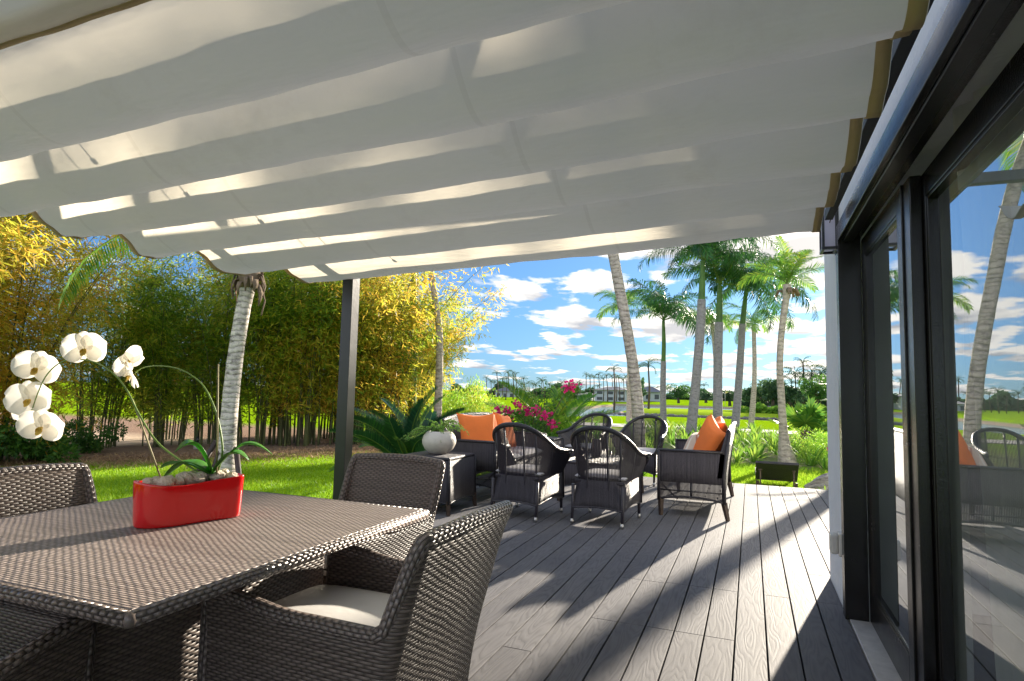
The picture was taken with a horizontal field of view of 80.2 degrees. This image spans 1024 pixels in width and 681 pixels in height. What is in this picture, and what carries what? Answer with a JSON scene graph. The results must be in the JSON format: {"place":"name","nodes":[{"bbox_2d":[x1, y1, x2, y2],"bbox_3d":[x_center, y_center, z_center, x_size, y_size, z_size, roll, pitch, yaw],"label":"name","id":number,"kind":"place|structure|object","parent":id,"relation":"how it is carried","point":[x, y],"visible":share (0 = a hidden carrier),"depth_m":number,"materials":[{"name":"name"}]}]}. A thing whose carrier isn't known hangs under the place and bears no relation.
{"place":"outdoors","nodes":[
{"label":"outdoors","id":0,"kind":"place"},
{"bbox_2d":[1,453,483,501],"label":"grass","id":1,"kind":"structure","parent":0,"point":[117,488],"depth_m":9.73,"materials":[{"name":"plant"}]},
{"bbox_2d":[0,382,827,500],"bbox_3d":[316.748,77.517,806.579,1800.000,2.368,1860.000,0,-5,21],"label":"ground","id":2,"kind":"structure","parent":0,"point":[132,441],"depth_m":15.09,"materials":[{"name":"plant"}]},
{"bbox_2d":[0,416,33,456],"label":"shrub","id":3,"kind":"object","parent":2,"relation":"on","point":[18,442],"visible":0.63,"depth_m":10.54,"materials":[{"name":"green plant"}]},
{"bbox_2d":[1,430,82,463],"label":"shrub","id":4,"kind":"object","parent":2,"relation":"on","point":[39,450],"visible":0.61,"depth_m":10.95,"materials":[{"name":"green plant"}]},
{"bbox_2d":[0,213,90,359],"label":"bamboo","id":5,"kind":"object","parent":2,"relation":"on","point":[9,233],"visible":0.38,"depth_m":9.50,"materials":[{"name":"yellow plant"}]},
{"bbox_2d":[0,214,184,461],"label":"bamboo","id":6,"kind":"object","parent":2,"relation":"on","point":[8,378],"visible":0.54,"depth_m":11.28,"materials":[{"name":"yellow plant"}]},
{"bbox_2d":[63,418,128,453],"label":"shrub","id":7,"kind":"object","parent":2,"relation":"on","point":[88,441],"visible":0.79,"depth_m":12.64,"materials":[{"name":"green plant"}]},
{"bbox_2d":[14,237,204,447],"bbox_3d":[-9.164,0.124,14.062,3.528,4.750,3.874,3,-5,-18],"label":"bamboo","id":8,"kind":"object","parent":2,"relation":"on","point":[111,385],"visible":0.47,"depth_m":13.63,"materials":[{"name":"green plant"}]},
{"bbox_2d":[50,255,224,439],"bbox_3d":[-9.578,0.168,16.185,4.028,4.997,3.917,0,-5,12],"label":"bamboo","id":9,"kind":"object","parent":2,"relation":"on","point":[166,432],"visible":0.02,"depth_m":16.14,"materials":[{"name":"green plant"}]},
{"bbox_2d":[58,235,265,473],"bbox_3d":[-4.234,-0.428,8.656,4.243,5.699,4.084,4,-5,-27],"label":"coconut palm","id":10,"kind":"object","parent":2,"relation":"on","point":[248,285],"visible":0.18,"depth_m":8.56,"materials":[{"name":"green plant"}]},
{"bbox_2d":[94,250,252,447],"bbox_3d":[-8.467,0.218,15.068,3.735,4.764,3.840,-1,-5,25],"label":"bamboo","id":11,"kind":"object","parent":2,"relation":"on","point":[157,394],"visible":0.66,"depth_m":14.08,"materials":[{"name":"green plant"}]},
{"bbox_2d":[0,444,382,470],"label":"leaf litter","id":12,"kind":"object","parent":2,"relation":"on","point":[142,458],"visible":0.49,"depth_m":12.16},
{"bbox_2d":[108,252,289,445],"bbox_3d":[-7.483,0.046,15.357,3.864,5.202,4.243,0,-5,18],"label":"bamboo","id":13,"kind":"object","parent":2,"relation":"on","point":[198,431],"visible":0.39,"depth_m":14.75,"materials":[{"name":"green plant"}]},
{"bbox_2d":[153,253,340,446],"bbox_3d":[-6.224,-0.205,14.941,4.590,5.694,4.464,5,-6,-39],"label":"bamboo","id":14,"kind":"object","parent":2,"relation":"on","point":[260,412],"visible":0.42,"depth_m":14.71,"materials":[{"name":"green plant"}]},
{"bbox_2d":[191,262,378,446],"bbox_3d":[-5.560,-0.271,15.435,4.843,5.938,4.410,2,-5,-12],"label":"bamboo","id":15,"kind":"object","parent":2,"relation":"on","point":[284,428],"visible":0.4,"depth_m":15.00,"materials":[{"name":"green plant"}]},
{"bbox_2d":[190,252,437,445],"bbox_3d":[-4.700,-0.214,16.068,5.662,5.971,5.728,-2,-6,34],"label":"bamboo","id":16,"kind":"object","parent":2,"relation":"on","point":[325,382],"visible":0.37,"depth_m":15.74,"materials":[{"name":"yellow plant"}]},
{"bbox_2d":[279,271,416,438],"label":"bamboo","id":17,"kind":"object","parent":2,"relation":"on","point":[312,426],"visible":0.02,"depth_m":17.66,"materials":[{"name":"green plant"}]},
{"bbox_2d":[296,272,471,444],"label":"bamboo","id":18,"kind":"object","parent":2,"relation":"on","point":[382,369],"visible":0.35,"depth_m":16.46,"materials":[{"name":"green plant"}]},
{"bbox_2d":[325,386,464,471],"bbox_3d":[-1.440,1.480,8.651,2.487,1.719,2.248,0,-5,21],"label":"cycad","id":19,"kind":"object","parent":2,"relation":"on","point":[387,440],"visible":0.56,"depth_m":8.32,"materials":[{"name":"plant"}]},
{"bbox_2d":[407,273,417,418],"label":"coconut palm","id":20,"kind":"object","parent":2,"relation":"on","point":[415,385],"visible":0.01,"depth_m":18.23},
{"bbox_2d":[324,264,508,433],"bbox_3d":[-3.603,-0.240,17.596,6.071,6.329,6.001,-1,-5,27],"label":"bamboo","id":21,"kind":"object","parent":2,"relation":"on","point":[393,349],"visible":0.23,"depth_m":16.65,"materials":[{"name":"yellow plant"}]},
{"bbox_2d":[359,273,511,425],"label":"bamboo","id":22,"kind":"object","parent":2,"relation":"on","point":[451,335],"visible":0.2,"depth_m":18.98,"materials":[{"name":"yellow plant"}]},
{"bbox_2d":[428,271,442,415],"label":"coconut palm","id":23,"kind":"object","parent":2,"relation":"on","point":[439,376],"visible":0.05,"depth_m":17.42,"materials":[{"name":"beige plant"}]},
{"bbox_2d":[389,288,491,425],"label":"bamboo","id":24,"kind":"object","parent":2,"relation":"on","point":[445,356],"visible":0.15,"depth_m":20.55,"materials":[{"name":"yellow plant"}]},
{"bbox_2d":[421,384,504,415],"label":"feathery tree","id":25,"kind":"object","parent":2,"relation":"on","point":[449,409],"visible":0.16,"depth_m":19.75,"materials":[{"name":"green plant"}]},
{"bbox_2d":[444,377,493,412],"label":"feathery tree","id":26,"kind":"object","parent":2,"relation":"on","point":[482,397],"visible":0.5,"depth_m":18.59,"materials":[{"name":"green plant"}]},
{"bbox_2d":[495,387,518,396],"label":"house","id":27,"kind":"structure","parent":2,"relation":"on","point":[509,393],"depth_m":191.35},
{"bbox_2d":[484,379,583,472],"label":"bougainvillea","id":28,"kind":"object","parent":2,"relation":"on","point":[535,409],"visible":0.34,"depth_m":9.86,"materials":[{"name":"pink plant"}]},
{"bbox_2d":[450,377,644,398],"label":"wood","id":29,"kind":"object","parent":2,"relation":"on","point":[499,386],"visible":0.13,"depth_m":192.24,"materials":[{"name":"green plant"}]},
{"bbox_2d":[482,369,622,436],"bbox_3d":[0.600,1.566,11.034,2.356,2.041,2.412,2,-5,-8],"label":"young palm","id":30,"kind":"object","parent":2,"relation":"on","point":[562,415],"visible":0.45,"depth_m":10.75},
{"bbox_2d":[594,288,652,422],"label":"coconut palm","id":31,"kind":"object","parent":2,"relation":"on","point":[628,405],"visible":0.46,"depth_m":30.24,"materials":[{"name":"green plant"}]},
{"bbox_2d":[608,254,645,447],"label":"coconut palm","id":32,"kind":"object","parent":2,"relation":"on","point":[630,348],"visible":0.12,"depth_m":12.24,"materials":[{"name":"grey plant"}]},
{"bbox_2d":[433,476,874,680],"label":"deck","id":33,"kind":"structure","parent":2,"relation":"on","point":[684,589],"depth_m":3.67,"materials":[{"name":"grey wood"}]},
{"bbox_2d":[0,616,97,680],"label":"dining chair","id":34,"kind":"object","parent":33,"relation":"on","point":[64,650],"visible":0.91,"depth_m":1.34,"materials":[{"name":"brown wicker"}]},
{"bbox_2d":[0,463,97,517],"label":"dining chair","id":35,"kind":"object","parent":33,"relation":"on","point":[27,489],"visible":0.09,"depth_m":2.37,"materials":[{"name":"brown wicker"}]},
{"bbox_2d":[0,490,429,680],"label":"dining table","id":36,"kind":"object","parent":33,"relation":"on","point":[138,595],"visible":0.69,"depth_m":1.66,"materials":[{"name":"wicker"}]},
{"bbox_2d":[132,473,243,528],"bbox_3d":[-1.081,0.531,2.041,0.109,0.147,0.336,-3,-6,39],"label":"planter","id":37,"kind":"object","parent":36,"relation":"on","point":[155,506],"visible":0.85,"depth_m":1.98,"materials":[{"name":"red ceramic"}]},
{"bbox_2d":[3,331,271,479],"bbox_3d":[-1.423,0.232,2.211,1.147,0.529,0.198,0,-5,14],"label":"orchid","id":38,"kind":"object","parent":37,"relation":"in","point":[21,401],"visible":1,"depth_m":2.25,"materials":[{"name":"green plant"}]},
{"bbox_2d":[156,475,175,485],"bbox_3d":[-1.117,0.455,1.964,0.051,0.040,0.045,2,-5,-10],"label":"stone","id":39,"kind":"object","parent":37,"relation":"in","point":[168,480],"visible":0.77,"depth_m":1.95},
{"bbox_2d":[174,476,185,484],"bbox_3d":[-1.095,0.461,2.001,0.039,0.031,0.040,2,-5,-12],"label":"stone","id":40,"kind":"object","parent":37,"relation":"in","point":[180,480],"visible":0.91,"depth_m":1.99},
{"bbox_2d":[175,471,195,484],"bbox_3d":[-1.092,0.462,2.030,0.061,0.045,0.063,0,-5,21],"label":"stone","id":41,"kind":"object","parent":37,"relation":"in","point":[189,479],"visible":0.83,"depth_m":2.02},
{"bbox_2d":[193,472,206,482],"bbox_3d":[-1.052,0.465,2.049,0.050,0.041,0.052,0,-5,21],"label":"stone","id":42,"kind":"object","parent":37,"relation":"in","point":[199,477],"visible":0.75,"depth_m":2.04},
{"bbox_2d":[209,470,226,479],"bbox_3d":[-1.012,0.469,2.097,0.052,0.042,0.054,2,-5,-12],"label":"stone","id":43,"kind":"object","parent":37,"relation":"in","point":[221,474],"visible":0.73,"depth_m":2.08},
{"bbox_2d":[197,500,512,680],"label":"dining chair","id":44,"kind":"object","parent":33,"relation":"on","point":[363,614],"visible":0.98,"depth_m":1.58,"materials":[{"name":"brown wicker"}]},
{"bbox_2d":[323,453,445,584],"bbox_3d":[-0.711,0.976,2.709,0.563,0.872,0.724,-1,-5,23],"label":"dining chair","id":45,"kind":"object","parent":33,"relation":"on","point":[405,480],"visible":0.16,"depth_m":2.97,"materials":[{"name":"brown wicker"}]},
{"bbox_2d":[407,451,476,515],"bbox_3d":[-0.756,1.430,6.192,0.616,0.547,0.647,0,-5,21],"label":"side table","id":46,"kind":"object","parent":33,"relation":"on","point":[459,480],"visible":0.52,"depth_m":6.03,"materials":[{"name":"wicker"}]},
{"bbox_2d":[422,431,455,453],"bbox_3d":[-0.750,1.046,6.258,0.350,0.226,0.350,0,-5,21],"label":"round pot","id":47,"kind":"object","parent":46,"relation":"on","point":[438,443],"visible":0.95,"depth_m":6.13,"materials":[{"name":"ceramic"}]},
{"bbox_2d":[399,418,468,441],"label":"trailing succulent","id":48,"kind":"object","parent":47,"relation":"in","point":[441,427],"visible":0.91,"depth_m":6.26,"materials":[{"name":"green plant"}]},
{"bbox_2d":[0,0,933,499],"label":"shade canopy","id":49,"kind":"object","parent":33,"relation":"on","point":[350,142],"visible":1,"depth_m":1.64,"materials":[{"name":"fabric"}]},
{"bbox_2d":[439,412,546,503],"bbox_3d":[-0.195,1.356,7.413,0.736,0.928,1.736,0,-5,21],"label":"wicker sofa","id":50,"kind":"object","parent":33,"relation":"on","point":[484,452],"visible":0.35,"depth_m":6.58,"materials":[{"name":"wicker"}]},
{"bbox_2d":[457,413,494,440],"bbox_3d":[-0.393,1.074,6.978,0.500,0.500,0.166,4,-19,-28],"label":"cushion","id":51,"kind":"object","parent":50,"relation":"on","point":[478,427],"visible":0.59,"depth_m":6.92,"materials":[{"name":"orange fabric"}]},
{"bbox_2d":[492,412,514,446],"bbox_3d":[-0.100,1.155,7.750,0.166,0.480,0.480,-19,-20,18],"label":"cushion","id":52,"kind":"object","parent":50,"relation":"on","point":[500,418],"visible":0.3,"depth_m":7.65,"materials":[{"name":"orange fabric"}]},
{"bbox_2d":[490,422,572,522],"bbox_3d":[0.141,1.252,5.988,0.756,0.909,0.658,-1,-5,27],"label":"wicker armchair","id":53,"kind":"object","parent":33,"relation":"on","point":[536,484],"visible":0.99,"depth_m":5.78,"materials":[{"name":"wicker"}]},
{"bbox_2d":[556,413,612,457],"bbox_3d":[1.118,1.517,8.885,0.756,0.909,0.658,-2,-6,35],"label":"wicker armchair","id":54,"kind":"object","parent":33,"relation":"on","point":[565,434],"visible":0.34,"depth_m":9.06,"materials":[{"name":"wicker"}]},
{"bbox_2d":[557,453,643,500],"bbox_3d":[1.061,1.603,7.112,0.793,0.443,1.084,0,-5,21],"label":"coffee table","id":55,"kind":"object","parent":33,"relation":"on","point":[570,472],"visible":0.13,"depth_m":6.74,"materials":[{"name":"wicker"}]},
{"bbox_2d":[570,425,651,529],"bbox_3d":[0.888,1.252,5.781,0.756,0.909,0.658,-1,-5,25],"label":"wicker armchair","id":56,"kind":"object","parent":33,"relation":"on","point":[619,490],"visible":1,"depth_m":5.56,"materials":[{"name":"wicker"}]},
{"bbox_2d":[609,415,667,486],"bbox_3d":[1.806,1.493,8.402,0.756,0.909,0.658,-1,-5,29],"label":"wicker armchair","id":57,"kind":"object","parent":33,"relation":"on","point":[643,432],"visible":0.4,"depth_m":8.60,"materials":[{"name":"wicker"}]},
{"bbox_2d":[657,421,735,520],"bbox_3d":[2.100,1.356,6.749,0.736,0.928,1.636,0,-5,21],"label":"wicker sofa","id":58,"kind":"object","parent":33,"relation":"on","point":[678,466],"visible":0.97,"depth_m":6.02,"materials":[{"name":"wicker"}]},
{"bbox_2d":[684,432,698,449],"bbox_3d":[1.951,1.179,6.597,0.166,0.400,0.400,25,2,17],"label":"cushion","id":59,"kind":"object","parent":58,"relation":"on","point":[691,441],"visible":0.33,"depth_m":6.46,"materials":[{"name":"fabric"}]},
{"bbox_2d":[693,414,725,450],"bbox_3d":[2.037,1.068,6.326,0.166,0.500,0.500,21,16,-6],"label":"cushion","id":60,"kind":"object","parent":58,"relation":"on","point":[711,433],"visible":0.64,"depth_m":6.21,"materials":[{"name":"orange fabric"}]},
{"bbox_2d":[715,416,727,450],"bbox_3d":[2.232,1.070,6.659,0.166,0.460,0.460,19,7,12],"label":"cushion","id":61,"kind":"object","parent":58,"relation":"on","point":[722,425],"visible":0.16,"depth_m":6.46,"materials":[{"name":"orange fabric"}]},
{"bbox_2d":[643,387,666,401],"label":"house","id":62,"kind":"structure","parent":2,"relation":"on","point":[654,394],"depth_m":168.84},
{"bbox_2d":[611,278,715,423],"bbox_3d":[6.810,0.484,26.144,4.750,6.905,4.598,2,-5,-12],"label":"royal palm","id":63,"kind":"object","parent":2,"relation":"on","point":[661,305],"visible":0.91,"depth_m":26.27,"materials":[{"name":"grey plant"}]},
{"bbox_2d":[665,429,687,445],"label":"strap leaf plant","id":64,"kind":"object","parent":2,"relation":"on","point":[672,437],"visible":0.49,"depth_m":17.84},
{"bbox_2d":[666,383,690,402],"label":"broad tree","id":65,"kind":"object","parent":2,"relation":"on","point":[680,391],"visible":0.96,"depth_m":113.28,"materials":[{"name":"green plant"}]},
{"bbox_2d":[666,388,745,400],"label":"wood","id":66,"kind":"object","parent":2,"relation":"on","point":[669,396],"visible":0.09,"depth_m":218.36,"materials":[{"name":"green plant"}]},
{"bbox_2d":[699,391,712,402],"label":"broad tree","id":67,"kind":"object","parent":2,"relation":"on","point":[706,396],"visible":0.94,"depth_m":111.19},
{"bbox_2d":[637,236,779,433],"bbox_3d":[6.637,-0.514,20.566,4.747,7.996,5.359,0,-5,21],"label":"royal palm","id":68,"kind":"object","parent":2,"relation":"on","point":[703,252],"visible":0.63,"depth_m":20.56,"materials":[{"name":"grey plant"}]},
{"bbox_2d":[677,302,748,350],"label":"coconut palm","id":69,"kind":"object","parent":2,"relation":"on","point":[726,319],"visible":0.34,"depth_m":32.40,"materials":[{"name":"green plant"}]},
{"bbox_2d":[661,242,782,418],"bbox_3d":[8.130,-0.225,22.731,4.709,7.822,4.881,3,-5,-13],"label":"royal palm","id":70,"kind":"object","parent":2,"relation":"on","point":[714,270],"visible":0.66,"depth_m":22.74,"materials":[{"name":"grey plant"}]},
{"bbox_2d":[722,389,741,405],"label":"broad tree","id":71,"kind":"object","parent":2,"relation":"on","point":[729,396],"visible":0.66,"depth_m":100.61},
{"bbox_2d":[732,445,751,462],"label":"strap leaf plant","id":72,"kind":"object","parent":2,"relation":"on","point":[737,456],"visible":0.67,"depth_m":13.80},
{"bbox_2d":[682,249,818,432],"bbox_3d":[9.633,-0.070,25.317,5.604,8.045,5.818,0,-5,21],"label":"royal palm","id":73,"kind":"object","parent":2,"relation":"on","point":[736,410],"visible":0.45,"depth_m":25.20,"materials":[{"name":"green plant"}]},
{"bbox_2d":[741,386,766,402],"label":"broad tree","id":74,"kind":"object","parent":2,"relation":"on","point":[746,394],"visible":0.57,"depth_m":92.11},
{"bbox_2d":[738,430,771,447],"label":"strap leaf plant","id":75,"kind":"object","parent":2,"relation":"on","point":[753,439],"visible":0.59,"depth_m":17.91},
{"bbox_2d":[744,444,770,461],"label":"strap leaf plant","id":76,"kind":"object","parent":2,"relation":"on","point":[754,456],"visible":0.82,"depth_m":13.99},
{"bbox_2d":[723,303,794,427],"bbox_3d":[12.073,1.305,30.809,3.319,6.416,3.418,5,-6,-37],"label":"coconut palm","id":77,"kind":"object","parent":2,"relation":"on","point":[754,328],"visible":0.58,"depth_m":30.60,"materials":[{"name":"green plant"}]},
{"bbox_2d":[746,440,775,457],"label":"strap leaf plant","id":78,"kind":"object","parent":2,"relation":"on","point":[762,450],"visible":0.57,"depth_m":15.03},
{"bbox_2d":[762,432,777,448],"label":"strap leaf plant","id":79,"kind":"object","parent":2,"relation":"on","point":[774,440],"visible":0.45,"depth_m":17.92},
{"bbox_2d":[757,378,787,405],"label":"broad tree","id":80,"kind":"object","parent":2,"relation":"on","point":[770,389],"visible":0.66,"depth_m":89.51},
{"bbox_2d":[755,461,798,487],"bbox_3d":[4.418,2.213,10.210,0.620,0.517,1.815,0,-5,21],"label":"sun lounger","id":81,"kind":"object","parent":2,"relation":"on","point":[776,471],"visible":0.92,"depth_m":9.55,"materials":[{"name":"wicker"}]},
{"bbox_2d":[736,235,823,462],"bbox_3d":[6.477,0.286,14.192,1.991,5.373,2.056,2,-5,-6],"label":"coconut palm","id":82,"kind":"object","parent":2,"relation":"on","point":[789,269],"visible":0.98,"depth_m":14.25,"materials":[{"name":"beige plant"}]},
{"bbox_2d":[741,388,825,407],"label":"wood","id":83,"kind":"object","parent":2,"relation":"on","point":[744,403],"visible":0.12,"depth_m":100.77,"materials":[{"name":"green plant"}]},
{"bbox_2d":[784,384,806,406],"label":"broad tree","id":84,"kind":"object","parent":2,"relation":"on","point":[792,394],"visible":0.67,"depth_m":91.97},
{"bbox_2d":[767,396,826,449],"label":"fan palm","id":85,"kind":"object","parent":2,"relation":"on","point":[810,414],"visible":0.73,"depth_m":17.27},
{"bbox_2d":[783,365,810,406],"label":"palm","id":86,"kind":"object","parent":2,"relation":"on","point":[795,373],"visible":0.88,"depth_m":95.10,"materials":[{"name":"green plant"}]},
{"bbox_2d":[793,356,813,403],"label":"palm","id":87,"kind":"object","parent":2,"relation":"on","point":[802,362],"visible":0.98,"depth_m":94.86,"materials":[{"name":"green plant"}]},
{"bbox_2d":[785,438,826,465],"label":"strap leaf plant","id":88,"kind":"object","parent":2,"relation":"on","point":[809,461],"visible":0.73,"depth_m":13.56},
{"bbox_2d":[788,426,827,446],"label":"shrub","id":89,"kind":"object","parent":2,"relation":"on","point":[794,430],"visible":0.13,"depth_m":18.84,"materials":[{"name":"green plant"}]},
{"bbox_2d":[789,429,827,462],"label":"shrub","id":90,"kind":"object","parent":2,"relation":"on","point":[822,435],"visible":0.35,"depth_m":14.23,"materials":[{"name":"green plant"}]},
{"bbox_2d":[797,364,825,380],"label":"palm","id":91,"kind":"object","parent":2,"relation":"on","point":[811,373],"visible":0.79,"depth_m":94.37,"materials":[{"name":"green plant"}]},
{"bbox_2d":[804,473,828,489],"bbox_3d":[5.328,2.110,9.497,1.396,0.984,0.614,0,-5,21],"label":"rock","id":92,"kind":"object","parent":2,"relation":"on","point":[820,481],"visible":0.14,"depth_m":9.56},
{"bbox_2d":[811,454,827,469],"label":"strap leaf plant","id":93,"kind":"object","parent":2,"relation":"on","point":[824,463],"visible":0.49,"depth_m":13.04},
{"bbox_2d":[824,0,1023,680],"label":"house","id":94,"kind":"structure","parent":2,"relation":"on","point":[923,575],"depth_m":2.28,"materials":[{"name":"black paint"}]},
{"bbox_2d":[819,208,838,254],"bbox_3d":[1.903,-0.669,3.650,0.094,0.300,0.152,0,-5,21],"label":"wall lamp","id":95,"kind":"object","parent":94,"relation":"attached to","point":[827,238],"visible":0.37,"depth_m":3.59,"materials":[{"name":"black metal"}]},
{"bbox_2d":[829,531,841,556],"bbox_3d":[1.890,1.184,3.547,0.068,0.130,0.090,0,-5,21],"label":"outlet box","id":96,"kind":"object","parent":94,"relation":"attached to","point":[835,543],"visible":0.9,"depth_m":3.52,"materials":[{"name":"white plastic"}]},
{"bbox_2d":[861,185,917,680],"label":"sliding door","id":97,"kind":"structure","parent":94,"relation":"in","point":[886,378],"depth_m":2.82,"materials":[{"name":"black metal"}]},
{"bbox_2d":[921,43,1023,680],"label":"sliding door","id":98,"kind":"structure","parent":94,"relation":"in","point":[979,615],"depth_m":1.96,"materials":[{"name":"black glass"}]},
{"bbox_2d":[952,84,1023,619],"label":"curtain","id":99,"kind":"object","parent":94,"relation":"hanging from","point":[1012,318],"visible":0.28,"depth_m":1.82,"materials":[{"name":"white fabric"}]},
{"bbox_2d":[4,216,825,393],"label":"sky","id":100,"kind":"structure","parent":0,"point":[551,329],"materials":[{"name":"blue"}]},
{"bbox_2d":[547,436,563,447],"bbox_3d":[0.422,1.649,8.578,0.543,0.561,0.543,0,-5,21],"label":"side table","id":101,"kind":"object","parent":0,"point":[558,441],"visible":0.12,"depth_m":8.56,"materials":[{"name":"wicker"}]},
{"bbox_2d":[591,387,626,401],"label":"house","id":102,"kind":"structure","parent":0,"point":[599,396],"depth_m":161.14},
{"bbox_2d":[566,405,732,415],"bbox_3d":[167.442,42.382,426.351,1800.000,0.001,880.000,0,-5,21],"label":"lake water","id":103,"kind":"structure","parent":0,"point":[618,407],"depth_m":113.65,"materials":[{"name":"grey liquid"}]},
{"bbox_2d":[565,421,796,433],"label":"path","id":104,"kind":"structure","parent":0,"point":[619,425],"depth_m":28.10,"materials":[{"name":"concrete"}]},
{"bbox_2d":[617,408,776,420],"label":"island","id":105,"kind":"structure","parent":0,"point":[707,412],"depth_m":77.39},
{"bbox_2d":[605,364,621,409],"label":"palm","id":106,"kind":"object","parent":105,"relation":"on","point":[614,368],"visible":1,"depth_m":92.31,"materials":[{"name":"grey plant"}]},
{"bbox_2d":[639,357,660,408],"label":"palm","id":107,"kind":"object","parent":105,"relation":"on","point":[648,363],"visible":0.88,"depth_m":86.57,"materials":[{"name":"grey plant"}]},
{"bbox_2d":[740,401,826,413],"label":"bank scrub","id":108,"kind":"object","parent":105,"relation":"on","point":[761,407],"visible":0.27,"depth_m":77.72,"materials":[{"name":"green plant"}]},
{"bbox_2d":[798,373,826,406],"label":"broad tree","id":109,"kind":"object","parent":108,"relation":"on","point":[811,389],"visible":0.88,"depth_m":74.72,"materials":[{"name":"green plant"}]},
{"bbox_2d":[643,461,827,488],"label":"grass","id":110,"kind":"structure","parent":0,"point":[768,481],"depth_m":11.62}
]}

